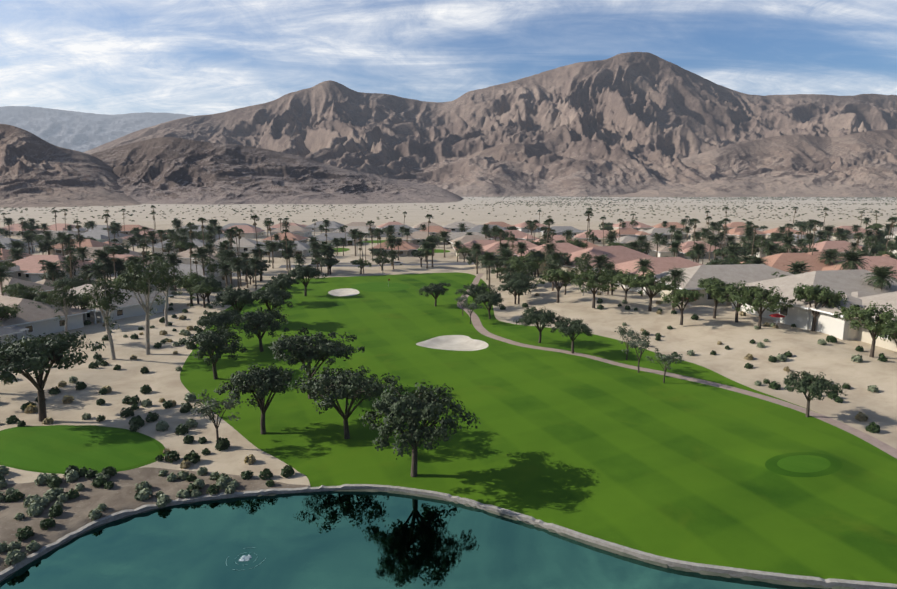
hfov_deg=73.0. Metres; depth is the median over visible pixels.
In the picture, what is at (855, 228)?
town date palm
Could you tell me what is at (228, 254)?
town date palm
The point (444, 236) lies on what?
town date palm
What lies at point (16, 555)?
shrub
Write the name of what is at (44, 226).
town date palm
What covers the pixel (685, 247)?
house
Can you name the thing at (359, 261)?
town tree
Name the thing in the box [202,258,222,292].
town tree
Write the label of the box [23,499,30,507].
shrub
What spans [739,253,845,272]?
house
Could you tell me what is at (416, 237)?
house
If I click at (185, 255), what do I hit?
house
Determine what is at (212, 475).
shrub
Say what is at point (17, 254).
town date palm
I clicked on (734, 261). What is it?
town tree
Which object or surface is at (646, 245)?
town date palm
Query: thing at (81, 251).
date palm
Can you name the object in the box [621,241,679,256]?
house
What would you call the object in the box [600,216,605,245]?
fan palm
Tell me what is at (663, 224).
town date palm
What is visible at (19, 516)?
shrub
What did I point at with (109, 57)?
sky
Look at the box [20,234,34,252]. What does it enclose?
town date palm
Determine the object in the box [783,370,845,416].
fairway tree
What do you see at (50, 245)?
town date palm
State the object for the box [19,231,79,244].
house
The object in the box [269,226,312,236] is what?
house
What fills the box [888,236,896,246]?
town date palm
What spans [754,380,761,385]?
shrub
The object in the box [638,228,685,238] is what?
house
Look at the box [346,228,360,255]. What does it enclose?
town date palm
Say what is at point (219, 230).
town date palm
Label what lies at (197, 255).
fan palm
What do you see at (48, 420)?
shrub
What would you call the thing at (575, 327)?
fairway tree
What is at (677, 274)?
date palm
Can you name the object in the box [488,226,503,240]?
town date palm
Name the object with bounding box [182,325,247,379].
fairway tree
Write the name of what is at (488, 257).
town date palm
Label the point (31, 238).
town date palm
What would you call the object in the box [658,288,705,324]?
yard tree
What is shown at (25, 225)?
town date palm
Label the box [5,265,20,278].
house
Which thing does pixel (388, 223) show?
house
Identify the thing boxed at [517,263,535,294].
town tree
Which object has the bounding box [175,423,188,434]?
shrub
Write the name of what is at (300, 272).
fairway tree
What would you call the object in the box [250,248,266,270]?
town date palm
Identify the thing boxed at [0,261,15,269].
town tree
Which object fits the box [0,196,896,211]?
ground
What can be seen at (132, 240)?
town date palm
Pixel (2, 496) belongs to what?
shrub
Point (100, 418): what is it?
shrub
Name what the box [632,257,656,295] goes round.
date palm
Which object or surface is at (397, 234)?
house
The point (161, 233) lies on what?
fan palm
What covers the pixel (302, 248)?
house
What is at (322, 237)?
house
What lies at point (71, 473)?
shrub
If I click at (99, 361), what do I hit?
shrub
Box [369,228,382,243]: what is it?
town date palm
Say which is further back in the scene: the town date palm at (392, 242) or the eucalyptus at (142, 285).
the town date palm at (392, 242)
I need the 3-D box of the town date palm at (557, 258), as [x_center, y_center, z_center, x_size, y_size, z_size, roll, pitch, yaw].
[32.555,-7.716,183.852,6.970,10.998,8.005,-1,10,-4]
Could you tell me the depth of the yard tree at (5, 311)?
121.48 m
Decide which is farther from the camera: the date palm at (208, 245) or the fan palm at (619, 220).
the fan palm at (619, 220)
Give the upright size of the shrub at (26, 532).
1.100 m
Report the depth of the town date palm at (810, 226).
392.38 m
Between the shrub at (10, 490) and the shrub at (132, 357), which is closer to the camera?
the shrub at (10, 490)
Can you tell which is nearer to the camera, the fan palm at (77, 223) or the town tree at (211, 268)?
the town tree at (211, 268)
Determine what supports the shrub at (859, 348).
on the terrain at (702, 455)
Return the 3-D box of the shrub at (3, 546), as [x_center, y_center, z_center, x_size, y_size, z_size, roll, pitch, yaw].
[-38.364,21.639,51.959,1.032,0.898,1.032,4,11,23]
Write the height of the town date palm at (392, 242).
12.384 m
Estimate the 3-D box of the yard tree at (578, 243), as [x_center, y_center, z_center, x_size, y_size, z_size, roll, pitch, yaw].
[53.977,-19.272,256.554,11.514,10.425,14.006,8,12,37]
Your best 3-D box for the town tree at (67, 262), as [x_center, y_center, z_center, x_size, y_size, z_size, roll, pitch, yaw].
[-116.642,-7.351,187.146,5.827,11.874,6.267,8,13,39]
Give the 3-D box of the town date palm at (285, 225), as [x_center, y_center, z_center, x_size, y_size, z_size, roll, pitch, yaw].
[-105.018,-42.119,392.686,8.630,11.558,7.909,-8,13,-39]
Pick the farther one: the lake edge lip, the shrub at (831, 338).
the shrub at (831, 338)
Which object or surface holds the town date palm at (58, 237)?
on the terrain at (702, 455)
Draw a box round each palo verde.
[181,389,242,443]
[454,294,470,315]
[463,301,481,323]
[614,326,643,359]
[622,334,659,372]
[645,350,683,382]
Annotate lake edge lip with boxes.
[0,484,896,588]
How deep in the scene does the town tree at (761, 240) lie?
232.01 m
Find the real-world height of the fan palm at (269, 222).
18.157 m
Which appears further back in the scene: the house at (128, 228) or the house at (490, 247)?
the house at (128, 228)
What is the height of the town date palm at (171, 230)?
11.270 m
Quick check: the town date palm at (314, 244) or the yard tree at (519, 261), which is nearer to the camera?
the yard tree at (519, 261)
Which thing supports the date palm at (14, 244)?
on the terrain at (702, 455)
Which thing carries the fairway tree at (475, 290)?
on the terrain at (702, 455)
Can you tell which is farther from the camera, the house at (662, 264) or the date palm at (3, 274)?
the house at (662, 264)
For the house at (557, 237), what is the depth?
318.93 m
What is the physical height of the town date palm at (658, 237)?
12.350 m
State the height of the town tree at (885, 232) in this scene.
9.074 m
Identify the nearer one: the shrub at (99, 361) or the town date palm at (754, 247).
the shrub at (99, 361)
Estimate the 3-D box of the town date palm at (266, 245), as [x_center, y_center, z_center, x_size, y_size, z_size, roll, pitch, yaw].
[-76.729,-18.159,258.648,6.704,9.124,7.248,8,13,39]
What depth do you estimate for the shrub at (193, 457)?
69.45 m
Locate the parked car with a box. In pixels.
[394,261,402,264]
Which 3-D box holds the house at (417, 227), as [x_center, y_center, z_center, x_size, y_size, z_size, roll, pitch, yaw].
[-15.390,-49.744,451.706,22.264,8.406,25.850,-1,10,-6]
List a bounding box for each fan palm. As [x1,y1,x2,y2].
[38,260,48,278]
[52,210,59,230]
[63,247,76,276]
[66,234,76,251]
[73,220,80,246]
[102,214,110,244]
[105,248,120,277]
[111,239,118,246]
[137,243,150,271]
[140,227,149,250]
[156,230,165,254]
[185,222,195,242]
[185,242,197,296]
[191,253,199,273]
[197,217,207,261]
[222,240,229,249]
[224,229,236,280]
[231,226,238,256]
[235,229,243,276]
[250,214,258,243]
[255,244,263,280]
[265,220,273,262]
[281,229,289,273]
[282,238,290,269]
[322,229,329,241]
[355,231,365,273]
[356,242,362,273]
[363,233,368,259]
[366,220,373,260]
[375,229,383,269]
[425,214,433,255]
[496,230,505,242]
[508,237,518,257]
[526,220,532,240]
[532,220,539,240]
[542,218,554,274]
[584,210,592,248]
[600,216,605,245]
[617,219,624,236]
[691,218,700,249]
[700,233,706,263]
[704,216,711,239]
[720,218,730,259]
[751,225,759,255]
[785,223,793,250]
[810,220,821,254]
[853,233,862,250]
[872,228,880,243]
[885,217,896,250]
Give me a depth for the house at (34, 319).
128.65 m
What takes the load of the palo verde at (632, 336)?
on the terrain at (702, 455)
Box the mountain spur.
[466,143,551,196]
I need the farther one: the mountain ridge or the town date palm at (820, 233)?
the mountain ridge
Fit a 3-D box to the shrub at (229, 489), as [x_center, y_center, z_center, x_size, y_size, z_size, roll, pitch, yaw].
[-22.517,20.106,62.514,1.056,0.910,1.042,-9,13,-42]
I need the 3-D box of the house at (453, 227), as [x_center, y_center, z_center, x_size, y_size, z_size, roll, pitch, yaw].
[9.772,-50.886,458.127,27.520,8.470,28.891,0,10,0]
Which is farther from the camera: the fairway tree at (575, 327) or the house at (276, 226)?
the house at (276, 226)
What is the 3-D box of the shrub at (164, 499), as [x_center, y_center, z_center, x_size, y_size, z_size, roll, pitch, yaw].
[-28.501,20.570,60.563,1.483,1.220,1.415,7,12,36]
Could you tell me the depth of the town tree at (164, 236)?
316.24 m
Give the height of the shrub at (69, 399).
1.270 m
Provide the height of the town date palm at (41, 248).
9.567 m
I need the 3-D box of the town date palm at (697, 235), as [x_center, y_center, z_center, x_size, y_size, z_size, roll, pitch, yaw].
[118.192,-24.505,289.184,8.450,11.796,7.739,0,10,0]
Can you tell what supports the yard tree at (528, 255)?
on the terrain at (702, 455)
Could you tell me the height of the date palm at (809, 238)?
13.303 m
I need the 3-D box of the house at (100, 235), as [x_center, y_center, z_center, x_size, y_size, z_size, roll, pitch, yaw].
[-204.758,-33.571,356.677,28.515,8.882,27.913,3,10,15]
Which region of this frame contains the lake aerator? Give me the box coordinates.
[226,547,264,569]
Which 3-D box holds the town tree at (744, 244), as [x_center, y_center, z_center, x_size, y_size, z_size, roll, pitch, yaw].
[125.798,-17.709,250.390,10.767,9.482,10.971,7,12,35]
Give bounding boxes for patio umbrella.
[769,313,784,323]
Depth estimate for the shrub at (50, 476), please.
63.78 m
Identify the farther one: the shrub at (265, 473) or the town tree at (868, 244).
the town tree at (868, 244)
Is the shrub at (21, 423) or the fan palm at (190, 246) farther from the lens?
the fan palm at (190, 246)
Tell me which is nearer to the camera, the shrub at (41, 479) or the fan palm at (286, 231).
the shrub at (41, 479)
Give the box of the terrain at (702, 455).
[0,211,896,588]
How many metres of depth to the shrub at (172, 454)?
69.50 m
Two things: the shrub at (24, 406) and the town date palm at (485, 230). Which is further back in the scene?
the town date palm at (485, 230)
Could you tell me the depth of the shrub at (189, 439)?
74.84 m
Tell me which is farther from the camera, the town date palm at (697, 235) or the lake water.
the town date palm at (697, 235)
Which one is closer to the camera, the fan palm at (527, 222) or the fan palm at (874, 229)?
the fan palm at (874, 229)
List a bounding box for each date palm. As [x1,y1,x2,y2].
[0,265,16,295]
[1,229,11,237]
[2,217,13,236]
[4,247,29,261]
[6,240,25,251]
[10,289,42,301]
[17,220,32,230]
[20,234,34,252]
[24,233,35,252]
[27,218,36,223]
[35,242,48,254]
[36,260,67,280]
[39,223,52,230]
[40,230,54,254]
[40,239,57,254]
[51,231,72,255]
[57,233,74,254]
[58,256,79,277]
[64,225,73,230]
[65,239,78,248]
[74,234,85,245]
[75,246,91,261]
[76,264,95,279]
[85,249,118,278]
[85,262,110,279]
[86,220,96,229]
[104,263,119,279]
[108,226,119,238]
[109,256,126,273]
[110,222,122,242]
[124,255,146,283]
[125,236,138,250]
[131,227,142,246]
[138,250,153,268]
[144,230,159,253]
[160,242,176,253]
[162,252,186,290]
[166,229,178,236]
[170,219,184,228]
[177,236,192,245]
[178,228,187,236]
[186,230,197,240]
[189,246,213,275]
[202,225,217,234]
[202,242,216,261]
[204,232,216,244]
[210,219,218,228]
[211,242,235,252]
[214,225,223,239]
[215,250,226,261]
[215,260,233,289]
[220,249,240,286]
[223,255,249,288]
[224,230,236,239]
[238,251,252,281]
[240,259,251,287]
[245,256,263,289]
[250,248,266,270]
[253,249,267,260]
[262,242,271,261]
[263,220,268,236]
[265,240,278,268]
[272,233,281,240]
[277,243,299,271]
[279,220,290,228]
[291,253,306,264]
[307,236,320,255]
[307,241,319,250]
[309,249,322,269]
[315,242,339,274]
[320,219,331,232]
[332,238,340,254]
[338,237,348,255]
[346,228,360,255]
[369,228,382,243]
[383,228,395,235]
[384,225,396,231]
[384,236,399,265]
[387,249,398,268]
[396,237,403,259]
[400,227,412,241]
[418,241,434,268]
[419,224,426,230]
[425,235,440,266]
[437,230,452,257]
[452,240,464,261]
[457,222,466,231]
[471,242,482,273]
[477,250,499,286]
[479,257,490,279]
[480,226,491,237]
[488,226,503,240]
[494,246,516,267]
[495,241,511,267]
[496,248,519,273]
[514,241,530,256]
[524,220,537,234]
[539,233,554,243]
[539,243,558,254]
[542,262,563,290]
[545,251,566,284]
[562,229,574,240]
[590,253,610,288]
[598,262,619,294]
[601,234,617,245]
[604,230,620,241]
[626,241,641,252]
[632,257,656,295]
[634,234,649,244]
[641,242,655,253]
[648,232,666,256]
[661,221,668,227]
[662,237,669,245]
[665,240,682,256]
[665,267,686,309]
[667,225,676,240]
[672,233,684,256]
[678,219,687,230]
[683,226,691,239]
[687,218,696,225]
[688,247,706,262]
[689,231,703,240]
[689,242,710,262]
[697,227,712,241]
[704,234,717,259]
[705,260,727,264]
[709,221,719,234]
[713,235,722,258]
[714,231,726,246]
[721,244,743,258]
[723,241,744,256]
[724,235,737,244]
[738,255,753,263]
[740,225,754,235]
[741,230,753,255]
[744,256,770,264]
[745,241,760,255]
[746,233,765,256]
[760,242,780,256]
[767,232,776,241]
[772,231,785,241]
[775,236,800,252]
[776,226,785,232]
[783,260,812,274]
[784,231,794,237]
[786,248,801,252]
[793,238,811,250]
[797,225,807,234]
[800,232,818,251]
[806,224,817,232]
[815,230,827,241]
[815,249,842,264]
[821,224,837,240]
[831,248,869,270]
[833,227,847,239]
[834,233,851,241]
[847,241,859,252]
[849,224,862,238]
[852,232,863,241]
[857,250,872,255]
[861,264,896,291]
[862,217,870,226]
[862,230,878,241]
[873,230,886,240]
[883,223,894,237]
[883,241,896,252]
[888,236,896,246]
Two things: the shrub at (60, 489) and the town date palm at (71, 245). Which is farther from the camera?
the town date palm at (71, 245)
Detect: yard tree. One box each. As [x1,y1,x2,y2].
[0,282,40,298]
[0,303,22,319]
[0,330,105,421]
[0,335,17,364]
[28,289,72,308]
[58,294,95,309]
[109,274,133,289]
[169,271,209,303]
[491,256,508,277]
[505,256,543,272]
[525,249,543,276]
[537,268,579,302]
[566,238,587,248]
[571,267,620,307]
[609,269,640,300]
[622,270,681,310]
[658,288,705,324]
[697,276,738,318]
[709,280,771,322]
[732,283,794,328]
[772,272,787,278]
[783,283,847,331]
[832,301,896,357]
[874,318,896,345]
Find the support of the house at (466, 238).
on the terrain at (702, 455)
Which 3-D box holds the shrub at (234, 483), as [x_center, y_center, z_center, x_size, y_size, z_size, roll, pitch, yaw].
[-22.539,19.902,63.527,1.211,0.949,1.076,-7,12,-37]
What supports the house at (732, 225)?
on the terrain at (702, 455)
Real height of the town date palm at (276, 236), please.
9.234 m
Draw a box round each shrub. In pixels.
[0,465,9,475]
[0,479,7,488]
[0,491,5,501]
[0,541,7,551]
[4,494,14,502]
[4,549,26,566]
[5,487,17,494]
[6,415,18,423]
[7,541,21,550]
[10,488,24,501]
[14,513,25,520]
[15,526,34,540]
[17,420,25,426]
[20,402,28,409]
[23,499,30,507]
[24,404,37,412]
[24,494,38,506]
[26,502,38,514]
[26,540,40,551]
[28,505,43,516]
[32,496,49,507]
[34,473,47,485]
[40,518,55,530]
[42,417,53,424]
[43,487,59,496]
[45,495,55,502]
[46,477,62,487]
[47,473,59,480]
[48,386,60,394]
[48,505,63,517]
[53,501,62,506]
[55,487,63,495]
[57,493,68,502]
[58,380,66,386]
[62,395,73,403]
[63,465,78,476]
[65,470,79,479]
[65,488,79,498]
[69,376,77,382]
[75,483,84,490]
[76,381,86,389]
[77,466,87,476]
[82,413,90,419]
[85,468,97,478]
[88,362,98,368]
[88,508,102,519]
[91,475,106,487]
[93,353,101,359]
[96,358,103,364]
[96,398,105,405]
[96,415,105,421]
[97,503,107,510]
[98,388,107,394]
[102,385,111,392]
[102,466,116,476]
[103,474,109,479]
[103,481,113,488]
[113,364,120,369]
[120,407,133,417]
[122,395,130,404]
[129,395,140,404]
[129,424,138,431]
[130,333,138,338]
[130,355,136,359]
[130,404,138,409]
[132,417,144,426]
[135,481,144,490]
[136,488,152,500]
[140,366,148,373]
[140,384,152,393]
[140,481,151,489]
[141,399,152,406]
[145,412,158,421]
[153,342,161,347]
[155,454,163,460]
[156,420,168,430]
[156,494,171,506]
[158,470,168,475]
[159,330,166,334]
[162,400,172,408]
[165,450,179,462]
[167,472,176,481]
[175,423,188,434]
[176,489,183,497]
[178,471,188,479]
[179,338,187,344]
[180,403,190,412]
[180,460,191,468]
[181,489,190,498]
[183,330,190,335]
[183,435,194,443]
[183,450,200,464]
[184,392,196,401]
[185,473,196,481]
[186,419,197,427]
[186,483,198,493]
[191,489,201,497]
[193,478,204,488]
[197,466,207,475]
[198,437,206,443]
[201,448,210,454]
[206,484,218,494]
[209,471,218,479]
[214,437,229,450]
[215,473,227,481]
[215,480,226,489]
[217,475,232,485]
[225,485,234,493]
[228,479,238,487]
[241,470,253,479]
[244,454,255,463]
[259,468,272,479]
[265,479,274,486]
[280,465,294,477]
[687,350,694,355]
[691,314,698,319]
[744,354,753,359]
[744,363,752,368]
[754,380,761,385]
[757,342,764,347]
[763,378,769,383]
[768,355,776,361]
[768,381,780,389]
[776,353,786,361]
[784,351,792,356]
[817,339,825,344]
[826,335,836,342]
[826,391,837,399]
[834,396,842,402]
[842,383,850,389]
[851,354,862,362]
[854,412,868,420]
[855,346,863,351]
[865,422,879,432]
[867,385,878,392]
[877,355,887,361]
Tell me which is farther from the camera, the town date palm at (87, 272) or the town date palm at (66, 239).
the town date palm at (66, 239)
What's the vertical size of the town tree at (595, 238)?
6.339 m
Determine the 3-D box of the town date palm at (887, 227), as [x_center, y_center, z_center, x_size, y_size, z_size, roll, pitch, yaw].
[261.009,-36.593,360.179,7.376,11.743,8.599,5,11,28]
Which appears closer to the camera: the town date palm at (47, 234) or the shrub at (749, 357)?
the shrub at (749, 357)
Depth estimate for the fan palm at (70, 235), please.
254.59 m
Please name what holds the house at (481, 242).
on the terrain at (702, 455)
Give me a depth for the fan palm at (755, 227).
226.59 m
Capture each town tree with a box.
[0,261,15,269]
[16,230,36,237]
[23,223,41,230]
[34,234,43,242]
[39,271,66,280]
[44,275,88,288]
[62,251,81,277]
[75,273,87,279]
[81,280,102,285]
[91,243,132,256]
[132,233,148,246]
[138,238,151,244]
[159,233,177,241]
[166,231,178,251]
[174,241,194,251]
[183,272,199,303]
[185,274,223,302]
[186,280,222,307]
[196,233,207,239]
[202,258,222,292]
[242,268,263,284]
[251,260,272,280]
[275,239,297,258]
[311,257,328,272]
[320,256,339,274]
[350,258,371,273]
[368,247,389,263]
[371,257,392,270]
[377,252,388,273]
[411,250,431,266]
[455,245,470,261]
[465,254,483,265]
[484,231,494,239]
[491,267,507,281]
[492,231,514,239]
[496,272,537,298]
[502,263,536,275]
[506,278,536,303]
[507,226,517,229]
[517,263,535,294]
[524,251,546,276]
[538,226,551,233]
[541,252,573,268]
[573,252,596,289]
[573,256,593,295]
[585,230,594,241]
[591,235,598,243]
[598,222,613,226]
[600,269,619,294]
[607,242,624,246]
[619,243,643,248]
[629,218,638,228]
[684,251,703,261]
[706,258,738,264]
[713,247,738,257]
[722,258,743,264]
[724,256,743,261]
[739,247,757,257]
[740,241,765,253]
[754,236,768,256]
[792,220,807,228]
[800,246,818,252]
[858,241,885,251]
[862,236,880,254]
[862,248,878,254]
[867,224,883,228]
[876,238,893,246]
[876,250,896,254]
[877,229,893,238]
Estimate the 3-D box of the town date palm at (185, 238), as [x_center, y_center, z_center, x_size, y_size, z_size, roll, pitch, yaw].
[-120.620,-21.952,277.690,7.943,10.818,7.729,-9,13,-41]
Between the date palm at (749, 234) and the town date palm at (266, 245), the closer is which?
the town date palm at (266, 245)
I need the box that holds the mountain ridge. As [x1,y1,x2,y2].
[0,106,192,151]
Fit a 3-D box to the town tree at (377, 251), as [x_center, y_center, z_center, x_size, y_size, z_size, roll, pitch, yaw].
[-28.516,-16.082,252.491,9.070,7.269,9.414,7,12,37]
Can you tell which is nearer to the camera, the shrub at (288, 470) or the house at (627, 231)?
the shrub at (288, 470)
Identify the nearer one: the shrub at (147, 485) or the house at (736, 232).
the shrub at (147, 485)
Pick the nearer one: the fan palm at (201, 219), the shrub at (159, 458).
the shrub at (159, 458)
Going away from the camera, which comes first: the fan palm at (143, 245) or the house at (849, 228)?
the fan palm at (143, 245)
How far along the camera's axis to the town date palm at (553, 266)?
176.79 m
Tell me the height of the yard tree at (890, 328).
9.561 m
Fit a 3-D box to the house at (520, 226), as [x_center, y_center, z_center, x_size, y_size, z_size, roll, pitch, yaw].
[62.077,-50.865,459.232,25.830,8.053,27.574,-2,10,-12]
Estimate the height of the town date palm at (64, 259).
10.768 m
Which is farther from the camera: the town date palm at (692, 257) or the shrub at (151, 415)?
the town date palm at (692, 257)
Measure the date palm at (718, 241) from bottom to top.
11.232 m
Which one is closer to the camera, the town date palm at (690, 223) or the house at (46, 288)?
the house at (46, 288)
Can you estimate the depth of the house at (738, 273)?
156.90 m
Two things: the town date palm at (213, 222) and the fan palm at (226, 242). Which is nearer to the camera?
the fan palm at (226, 242)
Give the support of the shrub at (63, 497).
on the terrain at (702, 455)
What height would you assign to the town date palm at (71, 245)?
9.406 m
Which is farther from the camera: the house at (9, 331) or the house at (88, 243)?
the house at (88, 243)
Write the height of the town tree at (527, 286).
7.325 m
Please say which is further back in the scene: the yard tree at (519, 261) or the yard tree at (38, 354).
the yard tree at (519, 261)
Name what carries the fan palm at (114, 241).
on the terrain at (702, 455)
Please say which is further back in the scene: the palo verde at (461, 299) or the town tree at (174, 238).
the town tree at (174, 238)
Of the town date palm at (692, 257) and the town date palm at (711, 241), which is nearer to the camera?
the town date palm at (692, 257)
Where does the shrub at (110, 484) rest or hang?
on the terrain at (702, 455)
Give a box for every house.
[0,224,39,235]
[0,238,37,252]
[0,248,31,262]
[0,277,62,295]
[0,295,96,339]
[0,326,28,344]
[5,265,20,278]
[11,255,93,281]
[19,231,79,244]
[37,223,82,233]
[50,239,119,255]
[55,284,173,322]
[65,247,140,260]
[68,225,109,233]
[80,230,127,243]
[83,254,152,275]
[118,225,153,234]
[120,230,167,244]
[148,264,229,286]
[150,238,209,254]
[165,247,240,266]
[175,225,206,230]
[178,230,224,240]
[202,237,264,252]
[221,223,261,229]
[222,225,265,237]
[251,241,312,256]
[260,232,308,242]
[268,223,307,229]
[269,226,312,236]
[306,221,343,232]
[310,232,357,245]
[333,226,374,237]
[342,222,375,228]
[371,240,419,255]
[377,222,403,228]
[380,225,417,236]
[401,231,440,244]
[413,222,443,230]
[419,226,451,234]
[443,222,477,231]
[443,232,489,243]
[449,235,487,248]
[453,240,496,258]
[466,225,507,234]
[478,240,537,267]
[483,222,511,228]
[490,230,539,241]
[512,222,547,231]
[515,243,582,274]
[533,235,573,244]
[542,226,583,236]
[546,246,652,278]
[574,230,620,244]
[582,241,597,247]
[612,221,651,229]
[612,228,651,236]
[613,235,671,245]
[613,257,701,294]
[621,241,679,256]
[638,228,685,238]
[652,222,688,230]
[652,264,793,304]
[670,241,726,258]
[686,228,720,238]
[688,235,749,247]
[721,222,759,230]
[724,269,896,339]
[726,227,767,238]
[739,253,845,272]
[740,242,804,257]
[762,227,810,238]
[780,235,831,245]
[806,241,875,255]
[807,251,844,260]
[829,226,875,238]
[831,256,896,278]
[851,291,896,351]
[880,227,896,239]
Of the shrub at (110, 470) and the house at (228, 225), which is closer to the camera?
the shrub at (110, 470)
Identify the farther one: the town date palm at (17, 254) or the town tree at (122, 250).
the town tree at (122, 250)
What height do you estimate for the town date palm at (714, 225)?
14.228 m
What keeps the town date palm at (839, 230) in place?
on the terrain at (702, 455)
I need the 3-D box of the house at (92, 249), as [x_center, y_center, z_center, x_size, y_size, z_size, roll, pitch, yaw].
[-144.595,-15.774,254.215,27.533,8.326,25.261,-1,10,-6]
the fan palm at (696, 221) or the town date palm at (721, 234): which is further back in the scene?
the town date palm at (721, 234)
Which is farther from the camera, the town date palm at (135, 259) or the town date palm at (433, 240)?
the town date palm at (433, 240)
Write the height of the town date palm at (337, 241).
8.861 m
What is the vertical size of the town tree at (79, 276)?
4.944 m
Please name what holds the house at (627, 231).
on the terrain at (702, 455)
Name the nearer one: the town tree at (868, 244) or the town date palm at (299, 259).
the town date palm at (299, 259)
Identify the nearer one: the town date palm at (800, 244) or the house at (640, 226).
the town date palm at (800, 244)
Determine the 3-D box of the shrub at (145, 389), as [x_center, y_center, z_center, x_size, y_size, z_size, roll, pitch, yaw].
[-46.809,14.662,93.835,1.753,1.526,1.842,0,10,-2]
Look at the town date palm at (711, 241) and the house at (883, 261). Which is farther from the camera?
the town date palm at (711, 241)
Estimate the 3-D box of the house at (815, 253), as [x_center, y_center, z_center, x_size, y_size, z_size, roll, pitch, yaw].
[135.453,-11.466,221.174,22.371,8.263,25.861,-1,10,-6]
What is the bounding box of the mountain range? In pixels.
[83,52,896,196]
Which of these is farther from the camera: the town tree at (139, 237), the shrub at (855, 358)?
the town tree at (139, 237)
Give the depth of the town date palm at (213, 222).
381.27 m
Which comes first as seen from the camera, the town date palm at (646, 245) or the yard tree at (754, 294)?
the yard tree at (754, 294)
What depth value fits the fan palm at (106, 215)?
275.04 m
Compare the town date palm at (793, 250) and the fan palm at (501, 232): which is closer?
the town date palm at (793, 250)
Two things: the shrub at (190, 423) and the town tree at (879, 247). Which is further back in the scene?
the town tree at (879, 247)
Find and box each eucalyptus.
[44,281,81,340]
[79,275,126,359]
[117,251,177,354]
[145,258,183,325]
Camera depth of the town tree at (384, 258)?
225.34 m
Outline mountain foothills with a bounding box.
[602,129,896,196]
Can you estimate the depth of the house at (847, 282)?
131.08 m
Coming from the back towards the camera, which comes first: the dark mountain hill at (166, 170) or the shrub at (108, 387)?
the dark mountain hill at (166, 170)
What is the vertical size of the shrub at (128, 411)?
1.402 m
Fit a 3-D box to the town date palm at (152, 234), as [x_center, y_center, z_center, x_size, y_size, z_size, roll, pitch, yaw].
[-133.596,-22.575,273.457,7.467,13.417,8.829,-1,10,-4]
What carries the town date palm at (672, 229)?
on the terrain at (702, 455)
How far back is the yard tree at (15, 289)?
143.80 m
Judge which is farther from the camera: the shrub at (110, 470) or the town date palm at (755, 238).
the town date palm at (755, 238)
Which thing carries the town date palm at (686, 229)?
on the terrain at (702, 455)
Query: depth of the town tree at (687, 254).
238.96 m
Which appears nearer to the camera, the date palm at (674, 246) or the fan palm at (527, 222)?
the date palm at (674, 246)
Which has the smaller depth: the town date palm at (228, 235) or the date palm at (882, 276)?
the date palm at (882, 276)
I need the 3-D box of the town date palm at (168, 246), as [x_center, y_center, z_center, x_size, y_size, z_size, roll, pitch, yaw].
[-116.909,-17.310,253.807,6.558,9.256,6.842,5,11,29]
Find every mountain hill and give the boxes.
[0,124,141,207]
[91,137,462,204]
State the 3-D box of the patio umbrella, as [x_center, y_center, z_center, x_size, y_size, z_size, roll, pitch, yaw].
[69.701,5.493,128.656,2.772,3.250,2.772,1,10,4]
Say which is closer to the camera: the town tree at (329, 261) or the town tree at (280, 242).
the town tree at (329, 261)
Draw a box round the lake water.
[0,491,830,588]
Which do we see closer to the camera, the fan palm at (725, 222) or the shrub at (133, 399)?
the shrub at (133, 399)
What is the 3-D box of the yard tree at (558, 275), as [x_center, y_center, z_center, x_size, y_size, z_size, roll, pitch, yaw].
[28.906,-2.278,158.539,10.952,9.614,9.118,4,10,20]
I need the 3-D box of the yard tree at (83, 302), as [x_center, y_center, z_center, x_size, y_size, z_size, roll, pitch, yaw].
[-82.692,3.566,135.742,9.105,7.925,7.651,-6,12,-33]
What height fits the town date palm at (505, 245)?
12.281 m
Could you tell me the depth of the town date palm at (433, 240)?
238.92 m
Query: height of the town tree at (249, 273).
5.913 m
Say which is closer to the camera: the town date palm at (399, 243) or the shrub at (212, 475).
the shrub at (212, 475)
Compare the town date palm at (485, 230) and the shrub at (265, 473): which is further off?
the town date palm at (485, 230)
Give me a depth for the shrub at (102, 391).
92.30 m
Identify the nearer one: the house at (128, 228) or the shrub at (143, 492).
the shrub at (143, 492)
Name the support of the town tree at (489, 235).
on the terrain at (702, 455)
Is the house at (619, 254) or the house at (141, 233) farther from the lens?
the house at (141, 233)
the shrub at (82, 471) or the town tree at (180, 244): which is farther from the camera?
the town tree at (180, 244)
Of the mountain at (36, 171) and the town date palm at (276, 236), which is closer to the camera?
the town date palm at (276, 236)
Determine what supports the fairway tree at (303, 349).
on the terrain at (702, 455)
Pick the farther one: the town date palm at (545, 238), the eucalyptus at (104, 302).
the town date palm at (545, 238)
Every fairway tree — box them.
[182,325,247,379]
[199,308,244,344]
[211,284,257,325]
[214,362,295,433]
[230,307,289,351]
[249,284,292,324]
[266,273,299,302]
[268,326,364,398]
[288,262,326,295]
[288,365,407,438]
[359,379,480,476]
[417,282,452,305]
[454,283,494,304]
[472,288,503,318]
[496,278,528,303]
[513,306,564,342]
[552,317,592,353]
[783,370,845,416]
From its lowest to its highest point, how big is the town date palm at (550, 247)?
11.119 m
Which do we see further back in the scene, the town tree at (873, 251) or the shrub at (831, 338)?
the town tree at (873, 251)
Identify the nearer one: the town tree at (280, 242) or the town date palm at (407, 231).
the town tree at (280, 242)
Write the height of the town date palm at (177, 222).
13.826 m
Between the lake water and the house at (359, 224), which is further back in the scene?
the house at (359, 224)
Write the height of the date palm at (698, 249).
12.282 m
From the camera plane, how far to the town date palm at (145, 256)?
207.24 m
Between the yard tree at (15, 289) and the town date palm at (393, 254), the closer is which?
the yard tree at (15, 289)
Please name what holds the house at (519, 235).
on the terrain at (702, 455)
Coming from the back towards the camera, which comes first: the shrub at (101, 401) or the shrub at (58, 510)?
the shrub at (101, 401)
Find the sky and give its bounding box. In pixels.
[0,0,896,115]
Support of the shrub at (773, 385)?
on the terrain at (702, 455)
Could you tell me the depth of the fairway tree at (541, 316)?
121.69 m
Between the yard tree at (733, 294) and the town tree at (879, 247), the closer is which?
the yard tree at (733, 294)
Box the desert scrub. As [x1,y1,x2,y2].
[0,196,896,221]

